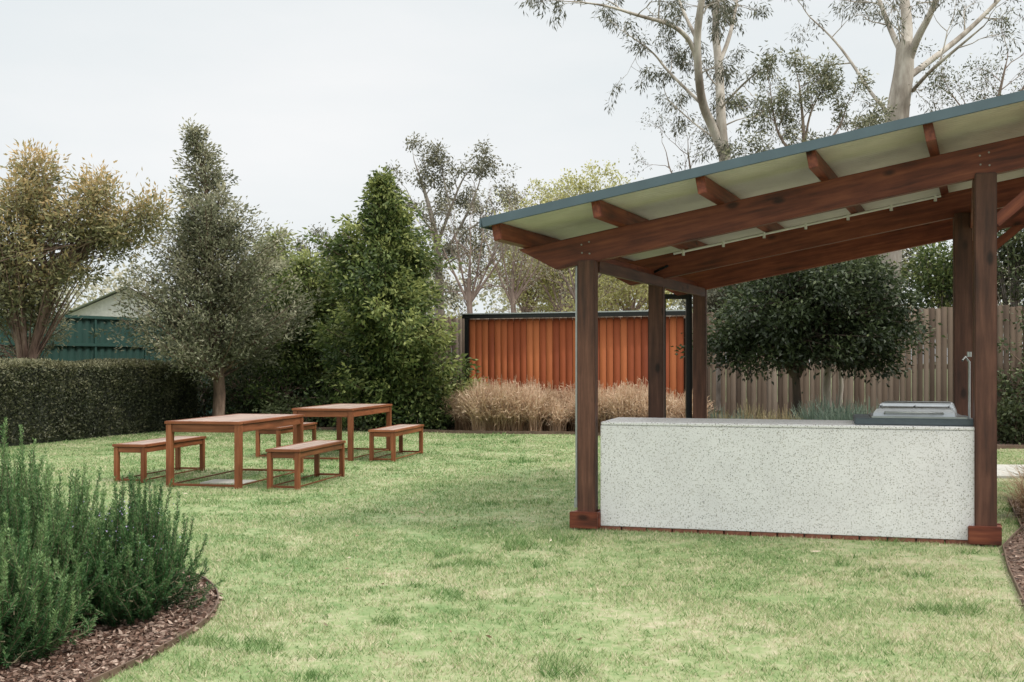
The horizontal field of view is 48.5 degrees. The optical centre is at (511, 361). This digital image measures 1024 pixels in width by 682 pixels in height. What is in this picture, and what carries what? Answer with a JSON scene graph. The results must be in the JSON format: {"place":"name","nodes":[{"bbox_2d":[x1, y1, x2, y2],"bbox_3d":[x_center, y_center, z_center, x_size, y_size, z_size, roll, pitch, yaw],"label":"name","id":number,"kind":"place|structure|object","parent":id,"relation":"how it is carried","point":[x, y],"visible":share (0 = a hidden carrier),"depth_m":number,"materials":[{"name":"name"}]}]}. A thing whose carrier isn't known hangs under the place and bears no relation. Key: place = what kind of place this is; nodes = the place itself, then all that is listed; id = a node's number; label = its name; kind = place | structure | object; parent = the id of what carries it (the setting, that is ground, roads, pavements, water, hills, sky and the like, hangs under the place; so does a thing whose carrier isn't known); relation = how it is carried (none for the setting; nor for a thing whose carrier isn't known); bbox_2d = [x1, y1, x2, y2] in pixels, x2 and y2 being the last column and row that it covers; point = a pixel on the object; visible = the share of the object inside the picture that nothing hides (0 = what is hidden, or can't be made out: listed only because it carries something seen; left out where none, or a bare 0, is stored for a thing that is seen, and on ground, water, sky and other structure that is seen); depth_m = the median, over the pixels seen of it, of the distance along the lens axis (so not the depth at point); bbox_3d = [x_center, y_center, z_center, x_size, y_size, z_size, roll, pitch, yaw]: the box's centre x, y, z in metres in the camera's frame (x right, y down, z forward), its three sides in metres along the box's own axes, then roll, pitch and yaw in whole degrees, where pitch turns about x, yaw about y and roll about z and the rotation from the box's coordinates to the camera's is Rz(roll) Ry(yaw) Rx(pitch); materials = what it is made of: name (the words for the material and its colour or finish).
{"place":"outdoors","nodes":[
{"label":"outdoors","id":0,"kind":"place"},
{"bbox_2d":[0,364,1023,681],"bbox_3d":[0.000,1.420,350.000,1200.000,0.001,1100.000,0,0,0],"label":"ground","id":1,"kind":"structure","parent":0,"point":[622,628],"depth_m":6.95,"materials":[{"name":"plant"}]},
{"bbox_2d":[0,308,82,358],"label":"wattle tree","id":2,"kind":"object","parent":1,"relation":"on","point":[58,335],"visible":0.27,"depth_m":21.96,"materials":[{"name":"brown plant"}]},
{"bbox_2d":[0,138,184,359],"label":"wattle tree","id":3,"kind":"object","parent":1,"relation":"on","point":[21,286],"visible":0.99,"depth_m":20.82,"materials":[{"name":"green plant"}]},
{"bbox_2d":[0,357,201,446],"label":"clipped hedge","id":4,"kind":"object","parent":1,"relation":"on","point":[43,400],"visible":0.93,"depth_m":21.07,"materials":[{"name":"green plant"}]},
{"bbox_2d":[0,572,224,681],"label":"mulch garden bed","id":5,"kind":"object","parent":1,"relation":"on","point":[134,629],"visible":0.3,"depth_m":5.63,"materials":[{"name":"brown wood"}]},
{"bbox_2d":[0,417,223,668],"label":"rosemary bush","id":6,"kind":"object","parent":5,"relation":"on","point":[58,578],"visible":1,"depth_m":5.97,"materials":[{"name":"green plant"}]},
{"bbox_2d":[85,570,218,681],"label":"garden edging","id":7,"kind":"object","parent":5,"relation":"on","point":[114,672],"visible":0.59,"depth_m":5.51,"materials":[{"name":"metal"}]},
{"bbox_2d":[0,314,236,416],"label":"green steel fence","id":8,"kind":"object","parent":1,"relation":"on","point":[86,347],"visible":0.09,"depth_m":26.38,"materials":[{"name":"green metal"}]},
{"bbox_2d":[112,436,205,482],"bbox_3d":[-4.353,1.195,14.142,0.424,0.450,1.574,0,0,11],"label":"outdoor bench","id":9,"kind":"object","parent":1,"relation":"on","point":[143,447],"visible":0.94,"depth_m":13.71,"materials":[{"name":"brown wood"}]},
{"bbox_2d":[84,114,324,415],"bbox_3d":[-6.056,-1.850,23.627,4.292,6.555,5.019,0,0,0],"label":"bottlebrush tree","id":10,"kind":"object","parent":1,"relation":"on","point":[207,235],"visible":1,"depth_m":23.07,"materials":[{"name":"green plant"}]},
{"bbox_2d":[200,479,256,484],"bbox_3d":[-3.325,1.420,13.350,0.536,0.040,0.406,0,0,11],"label":"concrete drain pad","id":11,"kind":"object","parent":1,"relation":"on","point":[219,481],"visible":0.46,"depth_m":13.32,"materials":[{"name":"grey concrete"}]},
{"bbox_2d":[164,414,304,488],"bbox_3d":[-3.294,1.045,13.725,0.924,0.750,1.924,0,0,11],"label":"outdoor table","id":12,"kind":"object","parent":1,"relation":"on","point":[237,425],"visible":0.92,"depth_m":12.88,"materials":[{"name":"brown wood"}]},
{"bbox_2d":[256,422,316,456],"bbox_3d":[-3.468,1.195,17.549,0.404,0.450,1.524,0,0,11],"label":"outdoor bench","id":13,"kind":"object","parent":1,"relation":"on","point":[278,431],"visible":0.52,"depth_m":16.85,"materials":[{"name":"brown wood"}]},
{"bbox_2d":[265,440,345,489],"bbox_3d":[-2.398,1.195,13.359,0.404,0.450,1.524,0,0,11],"label":"outdoor bench","id":14,"kind":"object","parent":1,"relation":"on","point":[297,452],"visible":0.98,"depth_m":12.96,"materials":[{"name":"brown wood"}]},
{"bbox_2d":[291,222,363,271],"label":"eucalyptus tree","id":15,"kind":"object","parent":1,"relation":"on","point":[304,246],"visible":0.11,"depth_m":41.91,"materials":[{"name":"green plant"}]},
{"bbox_2d":[292,404,392,460],"bbox_3d":[-2.544,1.045,17.295,0.924,0.750,1.924,0,0,11],"label":"outdoor table","id":16,"kind":"object","parent":1,"relation":"on","point":[349,411],"visible":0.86,"depth_m":16.45,"materials":[{"name":"brown wood"}]},
{"bbox_2d":[368,424,423,461],"bbox_3d":[-1.708,1.195,16.949,0.404,0.450,1.524,0,0,11],"label":"outdoor bench","id":17,"kind":"object","parent":1,"relation":"on","point":[394,431],"visible":0.98,"depth_m":16.41,"materials":[{"name":"brown wood"}]},
{"bbox_2d":[383,132,523,317],"bbox_3d":[-2.176,-3.390,40.076,5.684,9.620,2.947,0,0,0],"label":"eucalyptus tree","id":18,"kind":"object","parent":1,"relation":"on","point":[434,161],"visible":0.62,"depth_m":39.97,"materials":[{"name":"green plant"}]},
{"bbox_2d":[2,248,1023,336],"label":"distant trees","id":19,"kind":"object","parent":1,"relation":"on","point":[107,290],"visible":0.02,"depth_m":52.97,"materials":[{"name":"plant"}]},
{"bbox_2d":[453,232,600,318],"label":"spring leaf tree","id":20,"kind":"object","parent":1,"relation":"on","point":[529,291],"visible":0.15,"depth_m":39.96,"materials":[{"name":"green plant"}]},
{"bbox_2d":[492,178,579,311],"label":"spring leaf tree","id":21,"kind":"object","parent":1,"relation":"on","point":[543,193],"visible":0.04,"depth_m":44.69,"materials":[{"name":"green plant"}]},
{"bbox_2d":[549,159,635,310],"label":"spring leaf tree","id":22,"kind":"object","parent":1,"relation":"on","point":[581,186],"visible":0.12,"depth_m":43.78,"materials":[{"name":"green plant"}]},
{"bbox_2d":[539,275,647,310],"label":"spring leaf tree","id":23,"kind":"object","parent":1,"relation":"on","point":[613,279],"depth_m":39.87,"materials":[{"name":"green plant"}]},
{"bbox_2d":[208,402,1023,444],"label":"mulch garden bed","id":24,"kind":"object","parent":1,"relation":"on","point":[998,443],"visible":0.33,"depth_m":20.21,"materials":[{"name":"brown wood"}]},
{"bbox_2d":[181,356,237,417],"bbox_3d":[-6.878,0.713,25.381,2.188,1.896,1.930,0,0,0],"label":"garden shrub","id":25,"kind":"object","parent":24,"relation":"on","point":[203,412],"visible":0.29,"depth_m":25.21,"materials":[{"name":"green plant"}]},
{"bbox_2d":[200,355,301,414],"bbox_3d":[-5.801,0.613,25.221,2.339,1.653,1.878,0,0,0],"label":"garden shrub","id":26,"kind":"object","parent":24,"relation":"on","point":[231,396],"visible":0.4,"depth_m":25.06,"materials":[{"name":"green plant"}]},
{"bbox_2d":[220,223,309,414],"bbox_3d":[-5.612,-0.662,26.969,3.534,5.309,3.664,0,0,0],"label":"lilly pilly tree","id":27,"kind":"object","parent":24,"relation":"on","point":[286,249],"visible":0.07,"depth_m":26.77,"materials":[{"name":"green plant"}]},
{"bbox_2d":[228,358,327,419],"bbox_3d":[-5.042,0.657,24.829,2.341,1.527,2.121,0,0,0],"label":"garden shrub","id":28,"kind":"object","parent":24,"relation":"on","point":[284,390],"visible":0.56,"depth_m":24.70,"materials":[{"name":"green plant"}]},
{"bbox_2d":[252,393,335,429],"bbox_3d":[-4.645,1.121,24.152,2.233,1.030,1.921,0,0,44],"label":"garden shrub","id":29,"kind":"object","parent":24,"relation":"on","point":[276,408],"visible":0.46,"depth_m":23.97,"materials":[{"name":"green plant"}]},
{"bbox_2d":[251,241,350,421],"bbox_3d":[-4.589,-0.348,26.016,3.016,4.793,3.440,0,0,-12],"label":"lilly pilly tree","id":30,"kind":"object","parent":24,"relation":"on","point":[296,357],"visible":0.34,"depth_m":25.52,"materials":[{"name":"green plant"}]},
{"bbox_2d":[281,372,356,426],"bbox_3d":[-3.933,0.952,24.473,1.857,1.470,1.783,0,0,-34],"label":"garden shrub","id":31,"kind":"object","parent":24,"relation":"on","point":[326,398],"visible":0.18,"depth_m":24.35,"materials":[{"name":"green plant"}]},
{"bbox_2d":[326,398,403,431],"bbox_3d":[-3.065,1.208,23.879,1.784,1.176,1.934,0,0,35],"label":"garden shrub","id":32,"kind":"object","parent":24,"relation":"on","point":[364,421],"visible":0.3,"depth_m":23.34,"materials":[{"name":"green plant"}]},
{"bbox_2d":[296,165,486,427],"bbox_3d":[-2.655,-1.175,24.018,4.308,5.924,3.768,0,0,45],"label":"lilly pilly tree","id":33,"kind":"object","parent":24,"relation":"on","point":[387,356],"visible":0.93,"depth_m":23.44,"materials":[{"name":"green plant"}]},
{"bbox_2d":[385,389,459,429],"bbox_3d":[-1.929,1.161,23.831,1.976,1.193,1.788,0,0,-11],"label":"garden shrub","id":34,"kind":"object","parent":24,"relation":"on","point":[431,417],"visible":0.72,"depth_m":23.44,"materials":[{"name":"green plant"}]},
{"bbox_2d":[421,402,454,429],"bbox_3d":[-1.527,1.208,24.229,1.526,1.002,1.578,0,0,35],"label":"garden shrub","id":35,"kind":"object","parent":24,"relation":"on","point":[448,425],"visible":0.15,"depth_m":23.84,"materials":[{"name":"green plant"}]},
{"bbox_2d":[406,179,528,316],"bbox_3d":[-1.235,-2.062,33.018,4.065,6.964,2.907,0,0,0],"label":"bare deciduous tree","id":36,"kind":"object","parent":24,"relation":"on","point":[469,295],"visible":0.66,"depth_m":32.96,"materials":[{"name":"plant"}]},
{"bbox_2d":[256,312,720,417],"bbox_3d":[-1.704,0.190,26.313,13.610,2.419,0.793,0,0,32],"label":"timber paling fence","id":37,"kind":"object","parent":24,"relation":"on","point":[711,376],"visible":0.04,"depth_m":24.54,"materials":[{"name":"brown wood"}]},
{"bbox_2d":[464,173,573,312],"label":"bare deciduous tree","id":38,"kind":"object","parent":24,"relation":"on","point":[513,294],"visible":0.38,"depth_m":35.97,"materials":[{"name":"brown plant"}]},
{"bbox_2d":[486,186,602,311],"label":"spring leaf tree","id":39,"kind":"object","parent":24,"relation":"on","point":[545,282],"visible":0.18,"depth_m":37.96,"materials":[{"name":"green plant"}]},
{"bbox_2d":[495,185,626,311],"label":"bare deciduous tree","id":40,"kind":"object","parent":24,"relation":"on","point":[567,284],"visible":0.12,"depth_m":30.97,"materials":[{"name":"plant"}]},
{"bbox_2d":[460,310,684,403],"bbox_3d":[1.263,0.186,23.826,5.042,2.468,0.238,0,0,22],"label":"cedar privacy screen","id":41,"kind":"object","parent":24,"relation":"on","point":[540,348],"visible":0.38,"depth_m":23.92,"materials":[{"name":"orange wood"}]},
{"bbox_2d":[438,374,716,432],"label":"dry ornamental grass","id":42,"kind":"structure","parent":24,"relation":"on","point":[489,406],"depth_m":22.62,"materials":[{"name":"beige plant"}]},
{"bbox_2d":[556,267,679,310],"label":"spring leaf tree","id":43,"kind":"object","parent":24,"relation":"on","point":[629,305],"visible":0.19,"depth_m":33.74,"materials":[{"name":"green plant"}]},
{"bbox_2d":[518,0,788,163],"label":"eucalyptus tree","id":44,"kind":"object","parent":24,"relation":"on","point":[717,133],"visible":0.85,"depth_m":28.83,"materials":[{"name":"green plant"}]},
{"bbox_2d":[626,107,783,176],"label":"spindly tree","id":45,"kind":"object","parent":24,"relation":"on","point":[687,153],"visible":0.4,"depth_m":29.98,"materials":[{"name":"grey plant"}]},
{"bbox_2d":[670,283,746,418],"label":"background tree","id":46,"kind":"object","parent":24,"relation":"on","point":[713,294],"visible":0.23,"depth_m":27.61,"materials":[{"name":"green plant"}]},
{"bbox_2d":[727,270,815,302],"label":"background tree","id":47,"kind":"object","parent":24,"relation":"on","point":[742,288],"depth_m":26.96,"materials":[{"name":"green plant"}]},
{"bbox_2d":[670,253,945,416],"bbox_3d":[4.818,-0.394,18.309,3.733,3.632,3.476,0,0,-40],"label":"evergreen shade tree","id":48,"kind":"object","parent":24,"relation":"on","point":[795,326],"visible":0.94,"depth_m":17.95,"materials":[{"name":"green plant"}]},
{"bbox_2d":[720,45,898,159],"bbox_3d":[6.471,-2.755,24.877,4.076,8.350,1.836,0,0,0],"label":"peppermint gum tree","id":49,"kind":"object","parent":24,"relation":"on","point":[827,80],"visible":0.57,"depth_m":24.88,"materials":[{"name":"green plant"}]},
{"bbox_2d":[798,278,856,417],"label":"gum sapling","id":50,"kind":"object","parent":24,"relation":"on","point":[826,387],"visible":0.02,"depth_m":19.26,"materials":[{"name":"brown plant"}]},
{"bbox_2d":[721,305,1023,439],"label":"timber paling fence","id":51,"kind":"object","parent":24,"relation":"on","point":[930,376],"visible":0.16,"depth_m":21.19,"materials":[{"name":"brown wood"}]},
{"bbox_2d":[781,0,1023,392],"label":"eucalyptus tree","id":52,"kind":"object","parent":24,"relation":"on","point":[905,72],"visible":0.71,"depth_m":26.85,"materials":[{"name":"green plant"}]},
{"bbox_2d":[862,247,950,296],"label":"background tree","id":53,"kind":"object","parent":24,"relation":"on","point":[906,255],"visible":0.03,"depth_m":27.47,"materials":[{"name":"green plant"}]},
{"bbox_2d":[893,239,952,307],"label":"background tree","id":54,"kind":"object","parent":24,"relation":"on","point":[940,282],"visible":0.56,"depth_m":25.68,"materials":[{"name":"green plant"}]},
{"bbox_2d":[909,8,1023,304],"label":"spindly tree","id":55,"kind":"object","parent":24,"relation":"on","point":[948,92],"visible":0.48,"depth_m":25.98,"materials":[{"name":"green plant"}]},
{"bbox_2d":[997,227,1023,341],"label":"background tree","id":56,"kind":"object","parent":24,"relation":"on","point":[1015,292],"visible":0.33,"depth_m":24.80,"materials":[{"name":"green plant"}]},
{"bbox_2d":[997,394,1023,444],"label":"garden shrub","id":57,"kind":"object","parent":24,"relation":"on","point":[1010,430],"visible":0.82,"depth_m":19.62,"materials":[{"name":"green plant"}]},
{"bbox_2d":[997,301,1023,422],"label":"garden shrub","id":58,"kind":"object","parent":24,"relation":"on","point":[1014,391],"visible":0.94,"depth_m":19.61,"materials":[{"name":"green plant"}]},
{"bbox_2d":[997,228,1023,287],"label":"background tree","id":59,"kind":"object","parent":24,"relation":"on","point":[1013,252],"visible":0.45,"depth_m":24.08,"materials":[{"name":"green plant"}]},
{"bbox_2d":[997,334,1023,440],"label":"garden shrub","id":60,"kind":"object","parent":24,"relation":"on","point":[998,394],"visible":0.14,"depth_m":20.20,"materials":[{"name":"green plant"}]},
{"bbox_2d":[310,427,1023,448],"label":"garden edging","id":61,"kind":"object","parent":1,"relation":"on","point":[599,434],"visible":0.3,"depth_m":22.41,"materials":[{"name":"metal"}]},
{"bbox_2d":[665,294,691,417],"bbox_3d":[1.957,0.305,13.600,0.382,2.230,0.070,0,0,0],"label":"steel gate frame","id":62,"kind":"object","parent":1,"relation":"on","point":[688,355],"visible":0.42,"depth_m":13.56,"materials":[{"name":"black metal"}]},
{"bbox_2d":[707,399,804,419],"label":"tussock grass","id":63,"kind":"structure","parent":1,"relation":"on","point":[758,415],"depth_m":16.13,"materials":[{"name":"plant"}]},
{"bbox_2d":[598,417,973,544],"bbox_3d":[2.281,0.973,9.605,3.020,0.935,0.807,0,0,16],"label":"barbecue counter","id":64,"kind":"object","parent":1,"relation":"on","point":[841,479],"visible":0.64,"depth_m":9.21,"materials":[{"name":"stone"}]},
{"bbox_2d":[853,401,972,425],"bbox_3d":[3.276,0.416,9.331,0.910,0.173,0.700,0,0,16],"label":"barbecue hotplate","id":65,"kind":"object","parent":64,"relation":"on","point":[930,413],"visible":0.99,"depth_m":9.05,"materials":[{"name":"silver metal"}]},
{"bbox_2d":[961,352,971,417],"bbox_3d":[3.608,0.210,9.028,0.114,0.580,0.035,0,0,-40],"label":"wall tap","id":66,"kind":"object","parent":64,"relation":"on","point":[969,354],"depth_m":9.04,"materials":[{"name":"metal"}]},
{"bbox_2d":[708,393,879,419],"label":"tussock grass","id":67,"kind":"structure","parent":1,"relation":"on","point":[826,414],"depth_m":16.00,"materials":[{"name":"green plant"}]},
{"bbox_2d":[998,459,1023,484],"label":"tussock grass","id":68,"kind":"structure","parent":1,"relation":"on","point":[1015,473],"depth_m":11.79,"materials":[{"name":"beige plant"}]},
{"bbox_2d":[1001,499,1023,606],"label":"mulch garden bed","id":69,"kind":"object","parent":1,"relation":"on","point":[1020,555],"visible":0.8,"depth_m":8.40,"materials":[{"name":"brown wood"}]},
{"bbox_2d":[997,459,1023,518],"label":"dry ornamental grass","id":70,"kind":"object","parent":69,"relation":"on","point":[1019,494],"depth_m":10.36,"materials":[{"name":"beige plant"}]},
{"bbox_2d":[1002,497,1023,604],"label":"garden edging","id":71,"kind":"object","parent":69,"relation":"on","point":[1009,569],"visible":0.9,"depth_m":8.08,"materials":[{"name":"metal"}]},
{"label":"walls","id":72,"kind":"object","parent":1,"relation":"on","visible":0},
{"bbox_2d":[68,289,161,317],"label":"gable","id":73,"kind":"structure","parent":72,"relation":"attached to","point":[100,307],"depth_m":46.00,"materials":[{"name":"beige paint"}]},
{"bbox_2d":[63,286,193,314],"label":"roof","id":74,"kind":"structure","parent":72,"relation":"on","point":[95,300],"depth_m":45.95,"materials":[{"name":"metal"}]},
{"bbox_2d":[0,0,1023,362],"label":"sky","id":75,"kind":"structure","parent":0,"point":[303,99],"materials":[{"name":"white"}]},
{"bbox_2d":[40,443,1019,672],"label":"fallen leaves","id":76,"kind":"object","parent":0,"point":[489,636],"visible":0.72,"depth_m":8.90,"materials":[{"name":"brown plant"}]},
{"bbox_2d":[997,464,1023,478],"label":"concrete path","id":77,"kind":"structure","parent":0,"point":[1000,467],"depth_m":14.56,"materials":[{"name":"grey concrete"}]},
{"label":"pavilion floor slab","id":78,"kind":"object","parent":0,"visible":0},
{"bbox_2d":[479,90,1023,545],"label":"picnic pavilion","id":79,"kind":"structure","parent":78,"relation":"on","point":[955,174],"depth_m":9.55,"materials":[{"name":"wood"}]}
]}

